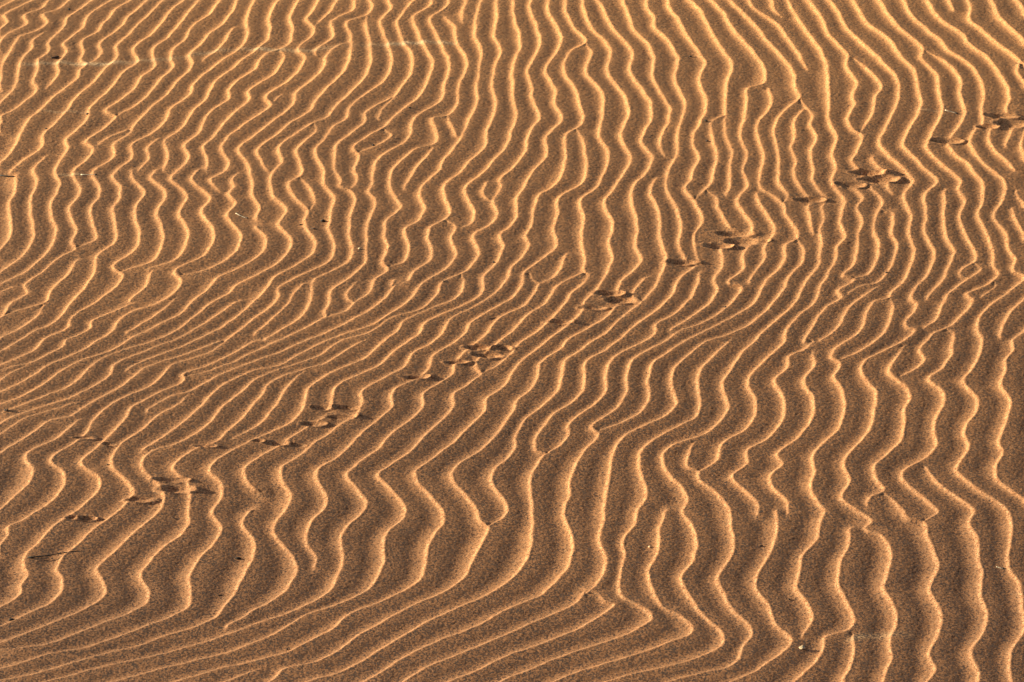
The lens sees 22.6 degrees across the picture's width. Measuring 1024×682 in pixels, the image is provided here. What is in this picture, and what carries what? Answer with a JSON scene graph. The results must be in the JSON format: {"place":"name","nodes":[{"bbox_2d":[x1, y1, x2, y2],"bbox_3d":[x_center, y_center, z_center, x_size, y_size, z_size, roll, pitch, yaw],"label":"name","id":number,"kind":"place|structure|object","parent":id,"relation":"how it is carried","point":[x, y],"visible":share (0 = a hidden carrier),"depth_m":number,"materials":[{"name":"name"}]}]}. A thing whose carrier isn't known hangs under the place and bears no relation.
{"place":"outdoors","nodes":[
{"label":"outdoors","id":0,"kind":"place"},
{"bbox_2d":[28,550,77,557],"bbox_3d":[-1.248,0.581,6.958,0.135,0.006,0.011,-8,29,-14],"label":"twig","id":1,"kind":"object","parent":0,"point":[49,555],"visible":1,"depth_m":6.95,"materials":[{"name":"brown wood"}]},
{"bbox_2d":[0,0,1023,681],"bbox_3d":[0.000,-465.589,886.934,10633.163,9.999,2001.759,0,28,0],"label":"sand ground","id":2,"kind":"structure","parent":0,"point":[822,408],"depth_m":8.09,"materials":[{"name":"brown sand"}]},
{"bbox_2d":[61,515,79,520],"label":"paw print","id":3,"kind":"object","parent":2,"relation":"on","point":[73,517],"visible":1,"depth_m":7.13},
{"bbox_2d":[69,435,100,440],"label":"paw print","id":4,"kind":"object","parent":2,"relation":"on","point":[92,438],"visible":1,"depth_m":7.53},
{"bbox_2d":[79,515,99,522],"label":"paw print","id":5,"kind":"object","parent":2,"relation":"on","point":[88,518],"visible":1,"depth_m":7.14},
{"bbox_2d":[98,442,118,447],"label":"paw print","id":6,"kind":"object","parent":2,"relation":"on","point":[110,444],"visible":1,"depth_m":7.50},
{"bbox_2d":[119,495,161,504],"bbox_3d":[-1.048,0.449,7.221,0.124,0.012,0.042,0,28,0],"label":"paw print","id":7,"kind":"object","parent":2,"relation":"on","point":[137,499],"visible":1,"depth_m":7.22},
{"bbox_2d":[146,476,195,483],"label":"paw print","id":8,"kind":"object","parent":2,"relation":"on","point":[180,480],"visible":1,"depth_m":7.33},
{"bbox_2d":[153,484,204,494],"bbox_3d":[-0.947,0.423,7.274,0.151,0.019,0.058,0,28,0],"label":"paw print","id":9,"kind":"object","parent":2,"relation":"on","point":[174,489],"visible":1,"depth_m":7.28},
{"bbox_2d":[188,443,222,448],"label":"paw print","id":10,"kind":"object","parent":2,"relation":"on","point":[212,445],"visible":1,"depth_m":7.49},
{"bbox_2d":[249,439,266,442],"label":"paw print","id":11,"kind":"object","parent":2,"relation":"on","point":[259,440],"visible":1,"depth_m":7.52},
{"bbox_2d":[261,440,291,447],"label":"paw print","id":12,"kind":"object","parent":2,"relation":"on","point":[273,443],"visible":1,"depth_m":7.52},
{"bbox_2d":[289,443,309,448],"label":"paw print","id":13,"kind":"object","parent":2,"relation":"on","point":[296,445],"visible":1,"depth_m":7.51},
{"bbox_2d":[297,420,332,427],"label":"paw print","id":14,"kind":"object","parent":2,"relation":"on","point":[317,424],"visible":1,"depth_m":7.62},
{"bbox_2d":[308,404,333,411],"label":"paw print","id":15,"kind":"object","parent":2,"relation":"on","point":[322,408],"visible":1,"depth_m":7.71},
{"bbox_2d":[322,413,362,421],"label":"paw print","id":16,"kind":"object","parent":2,"relation":"on","point":[342,417],"visible":1,"depth_m":7.66},
{"bbox_2d":[331,404,363,411],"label":"paw print","id":17,"kind":"object","parent":2,"relation":"on","point":[343,408],"visible":1,"depth_m":7.71},
{"bbox_2d":[391,373,434,380],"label":"paw print","id":18,"kind":"object","parent":2,"relation":"on","point":[424,376],"visible":1,"depth_m":7.88},
{"bbox_2d":[438,359,477,365],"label":"paw print","id":19,"kind":"object","parent":2,"relation":"on","point":[457,361],"visible":1,"depth_m":7.97},
{"bbox_2d":[458,343,493,351],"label":"paw print","id":20,"kind":"object","parent":2,"relation":"on","point":[477,347],"visible":1,"depth_m":8.06},
{"bbox_2d":[468,350,508,359],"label":"paw print","id":21,"kind":"object","parent":2,"relation":"on","point":[489,355],"visible":1,"depth_m":8.01},
{"bbox_2d":[494,344,515,352],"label":"paw print","id":22,"kind":"object","parent":2,"relation":"on","point":[502,348],"visible":1,"depth_m":8.05},
{"bbox_2d":[543,318,577,325],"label":"paw print","id":23,"kind":"object","parent":2,"relation":"on","point":[560,322],"visible":1,"depth_m":8.21},
{"bbox_2d":[575,303,612,311],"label":"paw print","id":24,"kind":"object","parent":2,"relation":"on","point":[591,307],"visible":1,"depth_m":8.30},
{"bbox_2d":[588,290,629,297],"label":"paw print","id":25,"kind":"object","parent":2,"relation":"on","point":[607,293],"visible":1,"depth_m":8.39},
{"bbox_2d":[601,296,642,304],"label":"paw print","id":26,"kind":"object","parent":2,"relation":"on","point":[626,300],"visible":1,"depth_m":8.36},
{"bbox_2d":[660,258,703,267],"bbox_3d":[0.571,-0.261,8.589,0.147,0.017,0.057,0,28,0],"label":"paw print","id":27,"kind":"object","parent":2,"relation":"on","point":[686,262],"visible":1,"depth_m":8.60},
{"bbox_2d":[699,242,738,250],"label":"paw print","id":28,"kind":"object","parent":2,"relation":"on","point":[711,246],"visible":1,"depth_m":8.71},
{"bbox_2d":[709,230,760,238],"bbox_3d":[0.765,-0.365,8.793,0.176,0.020,0.058,0,28,0],"label":"paw print","id":29,"kind":"object","parent":2,"relation":"on","point":[739,234],"visible":1,"depth_m":8.80},
{"bbox_2d":[719,237,772,247],"bbox_3d":[0.799,-0.336,8.739,0.186,0.023,0.079,0,28,0],"label":"paw print","id":30,"kind":"object","parent":2,"relation":"on","point":[743,242],"visible":1,"depth_m":8.75},
{"bbox_2d":[790,196,830,203],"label":"paw print","id":31,"kind":"object","parent":2,"relation":"on","point":[810,200],"visible":1,"depth_m":9.03},
{"bbox_2d":[831,181,872,189],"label":"paw print","id":32,"kind":"object","parent":2,"relation":"on","point":[851,185],"visible":1,"depth_m":9.13},
{"bbox_2d":[844,168,893,176],"bbox_3d":[1.285,-0.607,9.223,0.180,0.031,0.064,0,28,0],"label":"paw print","id":33,"kind":"object","parent":2,"relation":"on","point":[859,172],"visible":1,"depth_m":9.23},
{"bbox_2d":[855,174,906,184],"bbox_3d":[1.323,-0.574,9.172,0.186,0.026,0.085,0,28,0],"label":"paw print","id":34,"kind":"object","parent":2,"relation":"on","point":[883,179],"visible":1,"depth_m":9.19},
{"bbox_2d":[925,136,969,145],"bbox_3d":[1.607,-0.735,9.454,0.165,0.018,0.077,0,28,0],"label":"paw print","id":35,"kind":"object","parent":2,"relation":"on","point":[944,141],"visible":1,"depth_m":9.46},
{"bbox_2d":[973,123,1003,130],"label":"paw print","id":36,"kind":"object","parent":2,"relation":"on","point":[986,126],"visible":1,"depth_m":9.57},
{"bbox_2d":[978,112,1023,119],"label":"paw print","id":37,"kind":"object","parent":2,"relation":"on","point":[1002,116],"visible":1,"depth_m":9.66},
{"bbox_2d":[990,119,1023,129],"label":"paw print","id":38,"kind":"object","parent":2,"relation":"on","point":[1009,124],"visible":1,"depth_m":9.61}
]}

